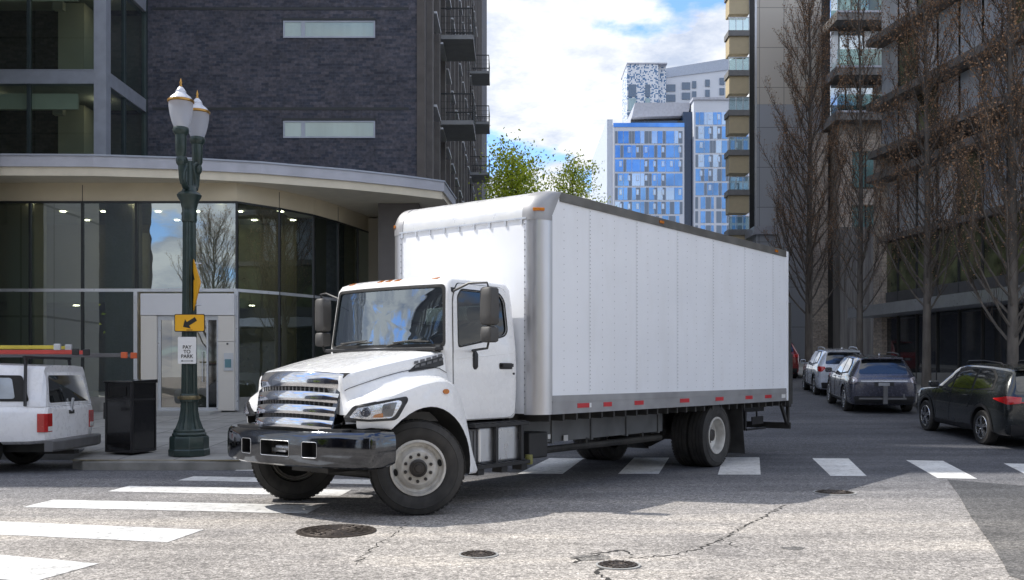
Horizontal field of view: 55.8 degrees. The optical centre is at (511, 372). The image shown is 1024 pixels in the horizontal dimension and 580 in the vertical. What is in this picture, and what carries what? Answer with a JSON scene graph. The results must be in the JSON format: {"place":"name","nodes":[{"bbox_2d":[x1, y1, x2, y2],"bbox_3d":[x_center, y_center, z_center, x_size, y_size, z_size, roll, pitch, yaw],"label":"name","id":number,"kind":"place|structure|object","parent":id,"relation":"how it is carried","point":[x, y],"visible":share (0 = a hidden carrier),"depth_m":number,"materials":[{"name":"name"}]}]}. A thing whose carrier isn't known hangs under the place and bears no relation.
{"place":"outdoors","nodes":[
{"label":"outdoors","id":0,"kind":"place"},
{"bbox_2d":[83,411,354,459],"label":"pavement","id":1,"kind":"structure","parent":0,"point":[216,426],"depth_m":18.86,"materials":[{"name":"concrete"}]},
{"bbox_2d":[103,379,157,452],"bbox_3d":[-6.476,0.718,16.318,0.705,1.220,0.607,0,0,21],"label":"litter bin","id":2,"kind":"object","parent":1,"relation":"on","point":[129,411],"visible":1,"depth_m":16.08,"materials":[{"name":"black plastic"}]},
{"bbox_2d":[167,79,209,456],"bbox_3d":[-5.345,-1.711,16.000,0.610,6.152,1.080,0,0,5],"label":"street lamp","id":3,"kind":"object","parent":1,"relation":"on","point":[189,437],"visible":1,"depth_m":15.89,"materials":[{"name":"green paint"}]},
{"bbox_2d":[178,337,195,363],"bbox_3d":[-5.330,-0.370,15.848,0.300,0.440,0.013,0,0,0],"label":"pay to park sign","id":4,"kind":"object","parent":3,"relation":"attached to","point":[186,350],"visible":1,"depth_m":15.85,"materials":[{"name":"white metal"}]},
{"bbox_2d":[174,314,204,331],"bbox_3d":[-5.285,-0.820,15.837,0.500,0.290,0.018,0,0,0],"label":"direction sign","id":5,"kind":"object","parent":3,"relation":"attached to","point":[189,322],"visible":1,"depth_m":15.83,"materials":[{"name":"yellow metal"}]},
{"bbox_2d":[193,259,200,310],"bbox_3d":[-5.213,-1.450,15.981,0.133,0.865,0.865,0,0,-33],"label":"diamond warning sign","id":6,"kind":"object","parent":3,"relation":"attached to","point":[196,283],"visible":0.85,"depth_m":15.82,"materials":[{"name":"yellow metal"}]},
{"bbox_2d":[0,153,456,414],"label":"curved glass lobby","id":7,"kind":"object","parent":1,"relation":"on","point":[91,246],"visible":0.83,"depth_m":25.50,"materials":[{"name":"glass"}]},
{"bbox_2d":[160,320,181,407],"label":"door","id":8,"kind":"structure","parent":7,"relation":"in","point":[170,370],"depth_m":25.42,"materials":[{"name":"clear glass"}]},
{"bbox_2d":[197,320,208,407],"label":"door","id":9,"kind":"structure","parent":7,"relation":"in","point":[202,337],"depth_m":25.42,"materials":[{"name":"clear glass"}]},
{"bbox_2d":[0,0,489,203],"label":"brick high rise","id":10,"kind":"structure","parent":7,"relation":"on","point":[393,86],"depth_m":30.90,"materials":[{"name":"black brick"}]},
{"bbox_2d":[282,118,375,137],"bbox_3d":[-5.844,-7.820,30.880,2.998,0.620,0.080,0,0,0],"label":"window","id":11,"kind":"structure","parent":10,"relation":"in","point":[292,127],"depth_m":30.89,"materials":[{"name":"grey glass"}]},
{"bbox_2d":[282,18,375,37],"bbox_3d":[-5.844,-11.020,30.880,2.998,0.620,0.080,0,0,0],"label":"window","id":12,"kind":"structure","parent":10,"relation":"in","point":[292,27],"depth_m":30.89,"materials":[{"name":"grey glass"}]},
{"bbox_2d":[434,64,440,121],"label":"side window","id":13,"kind":"structure","parent":10,"relation":"in","point":[437,118],"depth_m":34.71,"materials":[{"name":"black glass"}]},
{"bbox_2d":[434,0,440,33],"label":"side window","id":14,"kind":"structure","parent":10,"relation":"in","point":[437,30],"depth_m":34.37,"materials":[{"name":"grey glass"}]},
{"bbox_2d":[468,127,557,199],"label":"leafy tree","id":15,"kind":"object","parent":1,"relation":"on","point":[511,175],"visible":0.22,"depth_m":47.35,"materials":[{"name":"green plant"}]},
{"bbox_2d":[542,149,616,206],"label":"leafy tree","id":16,"kind":"object","parent":1,"relation":"on","point":[579,190],"visible":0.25,"depth_m":77.31,"materials":[{"name":"green plant"}]},
{"bbox_2d":[0,359,1023,579],"bbox_3d":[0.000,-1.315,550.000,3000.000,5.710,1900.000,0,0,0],"label":"road","id":17,"kind":"structure","parent":0,"point":[535,526],"depth_m":10.15,"materials":[{"name":"grey asphalt"}]},
{"bbox_2d":[0,555,98,579],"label":"crosswalk stripe","id":18,"kind":"object","parent":17,"relation":"on","point":[20,568],"visible":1,"depth_m":7.62,"materials":[{"name":"paint"}]},
{"bbox_2d":[0,356,100,463],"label":"suv","id":19,"kind":"object","parent":17,"relation":"on","point":[45,409],"visible":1,"depth_m":14.99,"materials":[{"name":"metal"}]},
{"bbox_2d":[0,349,89,355],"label":"ladder","id":20,"kind":"object","parent":19,"relation":"on","point":[85,352],"visible":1,"depth_m":14.92,"materials":[{"name":"silver metal"}]},
{"bbox_2d":[0,344,71,349],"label":"ladder","id":21,"kind":"object","parent":20,"relation":"on","point":[60,347],"visible":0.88,"depth_m":14.93,"materials":[{"name":"orange metal"}]},
{"bbox_2d":[0,352,136,358],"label":"ladder","id":22,"kind":"object","parent":19,"relation":"on","point":[127,355],"visible":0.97,"depth_m":15.75,"materials":[{"name":"orange plastic"}]},
{"bbox_2d":[0,521,200,541],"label":"crosswalk stripe","id":23,"kind":"object","parent":17,"relation":"on","point":[94,531],"visible":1,"depth_m":9.36,"materials":[{"name":"paint"}]},
{"bbox_2d":[1,447,252,469],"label":"kerb","id":24,"kind":"structure","parent":17,"relation":"on","point":[80,462],"depth_m":15.29,"materials":[{"name":"stone"}]},
{"bbox_2d":[25,500,321,513],"bbox_3d":[-3.899,1.536,11.138,3.460,0.001,0.672,0,0,9],"label":"crosswalk stripe","id":25,"kind":"object","parent":17,"relation":"on","point":[192,506],"visible":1,"depth_m":11.11,"materials":[{"name":"paint"}]},
{"bbox_2d":[111,486,349,495],"bbox_3d":[-3.678,1.536,12.608,3.189,0.001,0.632,0,0,8],"label":"crosswalk stripe","id":26,"kind":"object","parent":17,"relation":"on","point":[324,492],"visible":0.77,"depth_m":12.62,"materials":[{"name":"paint"}]},
{"bbox_2d":[181,476,370,483],"bbox_3d":[-3.307,1.536,13.830,3.003,0.001,0.576,0,0,10],"label":"crosswalk stripe","id":27,"kind":"object","parent":17,"relation":"on","point":[254,479],"visible":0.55,"depth_m":13.92,"materials":[{"name":"paint"}]},
{"bbox_2d":[296,524,376,537],"bbox_3d":[-1.707,1.530,9.391,0.773,0.018,0.773,0,0,0],"label":"manhole cover","id":28,"kind":"object","parent":17,"relation":"on","point":[336,530],"visible":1,"depth_m":9.32,"materials":[{"name":"metal"}]},
{"bbox_2d":[459,550,497,558],"bbox_3d":[-0.283,1.530,8.170,0.336,0.018,0.336,0,0,0],"label":"manhole cover","id":29,"kind":"object","parent":17,"relation":"on","point":[477,554],"visible":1,"depth_m":8.11,"materials":[{"name":"metal"}]},
{"bbox_2d":[227,191,792,515],"bbox_3d":[0.899,-0.372,14.724,2.984,3.832,11.234,0,0,38],"label":"box truck","id":30,"kind":"object","parent":17,"relation":"on","point":[502,334],"visible":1,"depth_m":12.44,"materials":[{"name":"white paint"}]},
{"bbox_2d":[518,458,582,473],"bbox_3d":[0.687,1.536,16.039,0.677,0.001,2.803,0,0,11],"label":"crosswalk stripe","id":31,"kind":"object","parent":17,"relation":"on","point":[555,466],"visible":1,"depth_m":15.85,"materials":[{"name":"paint"}]},
{"bbox_2d":[570,555,610,560],"bbox_3d":[0.648,1.538,8.031,0.348,0.001,0.259,0,0,0],"label":"road patch","id":32,"kind":"object","parent":17,"relation":"on","point":[597,557],"visible":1,"depth_m":8.05,"materials":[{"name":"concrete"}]},
{"bbox_2d":[596,560,640,569],"bbox_3d":[0.848,1.530,7.720,0.358,0.018,0.358,0,0,0],"label":"manhole cover","id":33,"kind":"object","parent":17,"relation":"on","point":[618,565],"visible":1,"depth_m":7.67,"materials":[{"name":"metal"}]},
{"bbox_2d":[621,63,666,122],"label":"speckled tower","id":34,"kind":"structure","parent":17,"relation":"on","point":[643,82],"depth_m":262.00,"materials":[{"name":"grey metal"}]},
{"bbox_2d":[619,458,668,473],"bbox_3d":[2.223,1.536,16.107,0.622,0.001,3.025,0,0,12],"label":"crosswalk stripe","id":35,"kind":"object","parent":17,"relation":"on","point":[644,465],"visible":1,"depth_m":15.85,"materials":[{"name":"paint"}]},
{"bbox_2d":[592,97,748,233],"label":"blue glass tower","id":36,"kind":"structure","parent":17,"relation":"on","point":[667,161],"depth_m":199.94,"materials":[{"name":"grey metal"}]},
{"bbox_2d":[695,197,720,208],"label":"window","id":37,"kind":"structure","parent":36,"relation":"in","point":[709,200],"depth_m":199.95,"materials":[{"name":"blue glass"}]},
{"bbox_2d":[695,211,720,222],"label":"window","id":38,"kind":"structure","parent":36,"relation":"in","point":[709,214],"depth_m":199.95,"materials":[{"name":"blue glass"}]},
{"bbox_2d":[695,225,720,233],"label":"window","id":39,"kind":"structure","parent":36,"relation":"in","point":[708,227],"depth_m":199.95,"materials":[{"name":"blue glass"}]},
{"bbox_2d":[704,112,712,124],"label":"window","id":40,"kind":"structure","parent":36,"relation":"in","point":[708,116],"depth_m":199.95,"materials":[{"name":"blue glass"}]},
{"bbox_2d":[704,126,712,138],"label":"window","id":41,"kind":"structure","parent":36,"relation":"in","point":[708,130],"depth_m":199.95,"materials":[{"name":"blue glass"}]},
{"bbox_2d":[704,141,712,152],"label":"window","id":42,"kind":"structure","parent":36,"relation":"in","point":[708,145],"depth_m":199.95,"materials":[{"name":"blue glass"}]},
{"bbox_2d":[704,155,712,166],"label":"window","id":43,"kind":"structure","parent":36,"relation":"in","point":[708,159],"depth_m":199.95,"materials":[{"name":"blue glass"}]},
{"bbox_2d":[704,183,712,194],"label":"window","id":44,"kind":"structure","parent":36,"relation":"in","point":[708,187],"depth_m":199.95,"materials":[{"name":"blue glass"}]},
{"bbox_2d":[722,211,744,222],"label":"window","id":45,"kind":"structure","parent":36,"relation":"in","point":[738,219],"depth_m":199.95,"materials":[{"name":"blue glass"}]},
{"bbox_2d":[666,59,729,102],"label":"white apartment tower","id":46,"kind":"structure","parent":17,"relation":"on","point":[686,83],"depth_m":269.93,"materials":[{"name":"white concrete"}]},
{"bbox_2d":[629,505,784,557],"bbox_3d":[2.202,1.538,9.550,0.364,0.001,3.907,0,0,34],"label":"road crack","id":47,"kind":"object","parent":17,"relation":"on","point":[775,510],"visible":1,"depth_m":9.08,"materials":[{"name":"black asphalt"}]},
{"bbox_2d":[718,457,760,474],"bbox_3d":[3.801,1.536,16.093,0.640,0.001,3.236,0,0,14],"label":"crosswalk stripe","id":48,"kind":"object","parent":17,"relation":"on","point":[740,466],"visible":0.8,"depth_m":15.85,"materials":[{"name":"paint"}]},
{"bbox_2d":[724,0,820,358],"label":"panelled tower","id":49,"kind":"structure","parent":17,"relation":"on","point":[760,45],"depth_m":75.00,"materials":[{"name":"silver metal"}]},
{"bbox_2d":[791,342,798,377],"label":"parked car","id":50,"kind":"object","parent":17,"relation":"on","point":[794,352],"visible":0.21,"depth_m":44.99,"materials":[{"name":"red paint"}]},
{"bbox_2d":[800,346,860,394],"bbox_3d":[11.933,-0.136,35.861,2.200,1.718,4.844,0,3,10],"label":"parked car","id":51,"kind":"object","parent":17,"relation":"on","point":[815,375],"visible":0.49,"depth_m":34.01,"materials":[{"name":"white paint"}]},
{"bbox_2d":[813,489,856,495],"bbox_3d":[4.138,1.530,12.393,0.538,0.018,0.538,0,0,0],"label":"manhole cover","id":52,"kind":"object","parent":17,"relation":"on","point":[834,492],"visible":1,"depth_m":12.33,"materials":[{"name":"metal"}]},
{"bbox_2d":[813,458,865,475],"bbox_3d":[5.399,1.536,15.888,0.630,0.001,3.134,0,0,12],"label":"crosswalk stripe","id":53,"kind":"object","parent":17,"relation":"on","point":[839,466],"visible":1,"depth_m":15.77,"materials":[{"name":"paint"}]},
{"bbox_2d":[812,0,882,353],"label":"balcony apartment block","id":54,"kind":"structure","parent":17,"relation":"on","point":[834,325],"depth_m":56.00,"materials":[{"name":"grey brick"}]},
{"bbox_2d":[830,31,837,71],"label":"window","id":55,"kind":"structure","parent":54,"relation":"in","point":[835,39],"depth_m":56.21,"materials":[{"name":"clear glass"}]},
{"bbox_2d":[830,85,844,115],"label":"window","id":56,"kind":"structure","parent":54,"relation":"in","point":[832,87],"depth_m":56.21,"materials":[{"name":"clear glass"}]},
{"bbox_2d":[839,31,846,64],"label":"window","id":57,"kind":"structure","parent":54,"relation":"in","point":[841,44],"depth_m":56.21,"materials":[{"name":"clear glass"}]},
{"bbox_2d":[846,85,856,109],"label":"window","id":58,"kind":"structure","parent":54,"relation":"in","point":[852,102],"depth_m":56.21,"materials":[{"name":"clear glass"}]},
{"bbox_2d":[848,31,862,64],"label":"window","id":59,"kind":"structure","parent":54,"relation":"in","point":[850,44],"depth_m":56.21,"materials":[{"name":"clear glass"}]},
{"bbox_2d":[852,152,872,226],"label":"window","id":60,"kind":"structure","parent":54,"relation":"in","point":[869,162],"depth_m":56.00,"materials":[{"name":"teal glass"}]},
{"bbox_2d":[858,85,871,109],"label":"window","id":61,"kind":"structure","parent":54,"relation":"in","point":[868,92],"depth_m":56.21,"materials":[{"name":"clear glass"}]},
{"bbox_2d":[863,31,877,64],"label":"window","id":62,"kind":"structure","parent":54,"relation":"in","point":[866,38],"depth_m":56.21,"materials":[{"name":"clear glass"}]},
{"bbox_2d":[825,352,916,410],"bbox_3d":[10.683,0.203,28.990,2.230,1.688,4.950,0,3,10],"label":"parked car","id":63,"kind":"object","parent":17,"relation":"on","point":[874,379],"visible":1,"depth_m":26.97,"materials":[{"name":"paint"}]},
{"bbox_2d":[848,0,1023,383],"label":"curved glass block","id":64,"kind":"structure","parent":17,"relation":"on","point":[964,330],"depth_m":37.67,"materials":[{"name":"grey concrete"}]},
{"bbox_2d":[882,105,897,143],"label":"window","id":65,"kind":"structure","parent":64,"relation":"in","point":[889,138],"depth_m":41.61,"materials":[{"name":"grey glass"}]},
{"bbox_2d":[882,41,897,95],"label":"window","id":66,"kind":"structure","parent":64,"relation":"in","point":[887,86],"depth_m":41.61,"materials":[{"name":"grey glass"}]},
{"bbox_2d":[882,0,897,27],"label":"window","id":67,"kind":"structure","parent":64,"relation":"in","point":[893,10],"depth_m":41.69,"materials":[{"name":"grey glass"}]},
{"bbox_2d":[887,317,896,355],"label":"window","id":68,"kind":"structure","parent":64,"relation":"in","point":[891,322],"depth_m":41.37,"materials":[{"name":"black glass"}]},
{"bbox_2d":[887,241,896,292],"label":"window","id":69,"kind":"structure","parent":64,"relation":"in","point":[892,277],"depth_m":41.37,"materials":[{"name":"green glass"}]},
{"bbox_2d":[887,180,896,232],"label":"window","id":70,"kind":"structure","parent":64,"relation":"in","point":[889,185],"depth_m":41.37,"materials":[{"name":"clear glass"}]},
{"bbox_2d":[899,315,915,372],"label":"window","id":71,"kind":"structure","parent":64,"relation":"in","point":[907,324],"depth_m":40.16,"materials":[{"name":"black glass"}]},
{"bbox_2d":[899,236,915,290],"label":"window","id":72,"kind":"structure","parent":64,"relation":"in","point":[905,274],"depth_m":40.23,"materials":[{"name":"green glass"}]},
{"bbox_2d":[899,173,915,231],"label":"window","id":73,"kind":"structure","parent":64,"relation":"in","point":[914,199],"depth_m":40.16,"materials":[{"name":"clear glass"}]},
{"bbox_2d":[899,98,915,138],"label":"window","id":74,"kind":"structure","parent":64,"relation":"in","point":[905,128],"depth_m":40.16,"materials":[{"name":"grey glass"}]},
{"bbox_2d":[899,28,915,85],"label":"window","id":75,"kind":"structure","parent":64,"relation":"in","point":[910,44],"depth_m":40.45,"materials":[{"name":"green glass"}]},
{"bbox_2d":[918,313,935,372],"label":"window","id":76,"kind":"structure","parent":64,"relation":"in","point":[933,316],"depth_m":38.54,"materials":[{"name":"black glass"}]},
{"bbox_2d":[918,232,935,287],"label":"window","id":77,"kind":"structure","parent":64,"relation":"in","point":[921,259],"depth_m":39.15,"materials":[{"name":"green glass"}]},
{"bbox_2d":[918,166,935,226],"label":"window","id":78,"kind":"structure","parent":64,"relation":"in","point":[919,179],"depth_m":39.22,"materials":[{"name":"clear glass"}]},
{"bbox_2d":[918,86,936,129],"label":"window","id":79,"kind":"structure","parent":64,"relation":"in","point":[921,121],"depth_m":39.15,"materials":[{"name":"grey glass"}]},
{"bbox_2d":[918,15,936,74],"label":"window","id":80,"kind":"structure","parent":64,"relation":"in","point":[935,20],"depth_m":38.60,"materials":[{"name":"grey glass"}]},
{"bbox_2d":[939,311,956,372],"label":"window","id":81,"kind":"structure","parent":64,"relation":"in","point":[947,320],"depth_m":37.41,"materials":[{"name":"black glass"}]},
{"bbox_2d":[939,226,956,284],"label":"window","id":82,"kind":"structure","parent":64,"relation":"in","point":[952,275],"depth_m":37.35,"materials":[{"name":"green glass"}]},
{"bbox_2d":[939,158,956,219],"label":"window","id":83,"kind":"structure","parent":64,"relation":"in","point":[949,173],"depth_m":37.48,"materials":[{"name":"grey glass"}]},
{"bbox_2d":[939,75,957,121],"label":"window","id":84,"kind":"structure","parent":64,"relation":"in","point":[955,82],"depth_m":37.29,"materials":[{"name":"grey glass"}]},
{"bbox_2d":[939,2,957,63],"bbox_3d":[16.905,-12.960,37.422,0.195,2.400,1.260,0,0,0],"label":"window","id":85,"kind":"structure","parent":64,"relation":"in","point":[945,11],"depth_m":37.48,"materials":[{"name":"grey glass"}]},
{"bbox_2d":[961,309,980,366],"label":"window","id":86,"kind":"structure","parent":64,"relation":"in","point":[970,319],"depth_m":36.06,"materials":[{"name":"black glass"}]},
{"bbox_2d":[961,220,980,280],"bbox_3d":[17.120,-4.535,36.028,0.195,2.150,1.260,0,0,0],"label":"window","id":87,"kind":"structure","parent":64,"relation":"in","point":[978,236],"depth_m":36.00,"materials":[{"name":"green glass"}]},
{"bbox_2d":[961,151,980,214],"bbox_3d":[17.120,-7.085,36.028,0.195,2.250,1.260,0,0,0],"label":"window","id":88,"kind":"structure","parent":64,"relation":"in","point":[974,153],"depth_m":35.95,"materials":[{"name":"grey glass"}]},
{"bbox_2d":[961,63,981,111],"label":"window","id":89,"kind":"structure","parent":64,"relation":"in","point":[965,76],"depth_m":36.06,"materials":[{"name":"grey glass"}]},
{"bbox_2d":[961,0,981,52],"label":"window","id":90,"kind":"structure","parent":64,"relation":"in","point":[965,11],"depth_m":36.12,"materials":[{"name":"grey glass"}]},
{"bbox_2d":[984,306,1005,362],"bbox_3d":[17.336,-0.979,34.634,0.195,2.762,1.260,0,0,0],"label":"window","id":91,"kind":"structure","parent":64,"relation":"in","point":[994,342],"depth_m":34.69,"materials":[{"name":"black glass"}]},
{"bbox_2d":[984,215,1005,277],"bbox_3d":[17.336,-4.535,34.634,0.195,2.150,1.260,0,0,0],"label":"window","id":92,"kind":"structure","parent":64,"relation":"in","point":[994,260],"depth_m":34.69,"materials":[{"name":"green glass"}]},
{"bbox_2d":[984,141,1005,208],"bbox_3d":[17.336,-7.085,34.634,0.195,2.250,1.260,0,0,0],"label":"window","id":93,"kind":"structure","parent":64,"relation":"in","point":[995,193],"depth_m":34.75,"materials":[{"name":"grey glass"}]},
{"bbox_2d":[984,51,1006,100],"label":"window","id":94,"kind":"structure","parent":64,"relation":"in","point":[993,75],"depth_m":34.69,"materials":[{"name":"grey glass"}]},
{"bbox_2d":[984,0,1006,38],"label":"window","id":95,"kind":"structure","parent":64,"relation":"in","point":[992,17],"depth_m":34.86,"materials":[{"name":"grey glass"}]},
{"bbox_2d":[1013,44,1023,83],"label":"window","id":96,"kind":"structure","parent":64,"relation":"in","point":[1022,46],"depth_m":33.37,"materials":[{"name":"grey glass"}]},
{"bbox_2d":[1017,210,1023,271],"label":"window","id":97,"kind":"structure","parent":64,"relation":"in","point":[1021,259],"depth_m":33.27,"materials":[{"name":"green glass"}]},
{"bbox_2d":[1018,304,1023,362],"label":"window","id":98,"kind":"structure","parent":64,"relation":"in","point":[1021,347],"depth_m":33.27,"materials":[{"name":"black glass"}]},
{"bbox_2d":[907,460,976,478],"bbox_3d":[6.847,1.536,15.503,0.605,0.001,2.992,0,0,15],"label":"crosswalk stripe","id":99,"kind":"object","parent":17,"relation":"on","point":[940,469],"visible":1,"depth_m":15.36,"materials":[{"name":"paint"}]},
{"bbox_2d":[916,360,1023,443],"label":"parked car","id":100,"kind":"object","parent":17,"relation":"on","point":[984,402],"visible":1,"depth_m":20.11,"materials":[{"name":"grey paint"}]},
{"bbox_2d":[948,480,1023,579],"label":"road patch","id":101,"kind":"object","parent":17,"relation":"on","point":[996,511],"visible":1,"depth_m":10.48,"materials":[{"name":"grey asphalt"}]},
{"bbox_2d":[487,0,748,199],"label":"sky","id":102,"kind":"structure","parent":0,"point":[557,67],"materials":[{"name":"white"}]},
{"bbox_2d":[798,362,920,400],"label":"pavement","id":103,"kind":"structure","parent":0,"point":[801,365],"depth_m":48.48,"materials":[{"name":"concrete"}]},
{"bbox_2d":[753,0,867,363],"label":"bare street tree","id":104,"kind":"object","parent":103,"relation":"on","point":[812,216],"visible":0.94,"depth_m":45.86,"materials":[{"name":"brown plant"}]},
{"bbox_2d":[808,0,903,353],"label":"bare street tree","id":105,"kind":"object","parent":103,"relation":"on","point":[861,196],"visible":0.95,"depth_m":38.11,"materials":[{"name":"brown plant"}]},
{"bbox_2d":[865,0,992,386],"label":"bare street tree","id":106,"kind":"object","parent":103,"relation":"on","point":[927,282],"visible":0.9,"depth_m":30.90,"materials":[{"name":"brown plant"}]},
{"bbox_2d":[913,0,1023,362],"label":"bare street tree","id":107,"kind":"object","parent":103,"relation":"on","point":[1013,321],"visible":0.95,"depth_m":24.91,"materials":[{"name":"brown plant"}]},
{"bbox_2d":[969,0,1023,254],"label":"bare street tree","id":108,"kind":"object","parent":103,"relation":"on","point":[1019,167],"visible":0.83,"depth_m":24.45,"materials":[{"name":"brown plant"}]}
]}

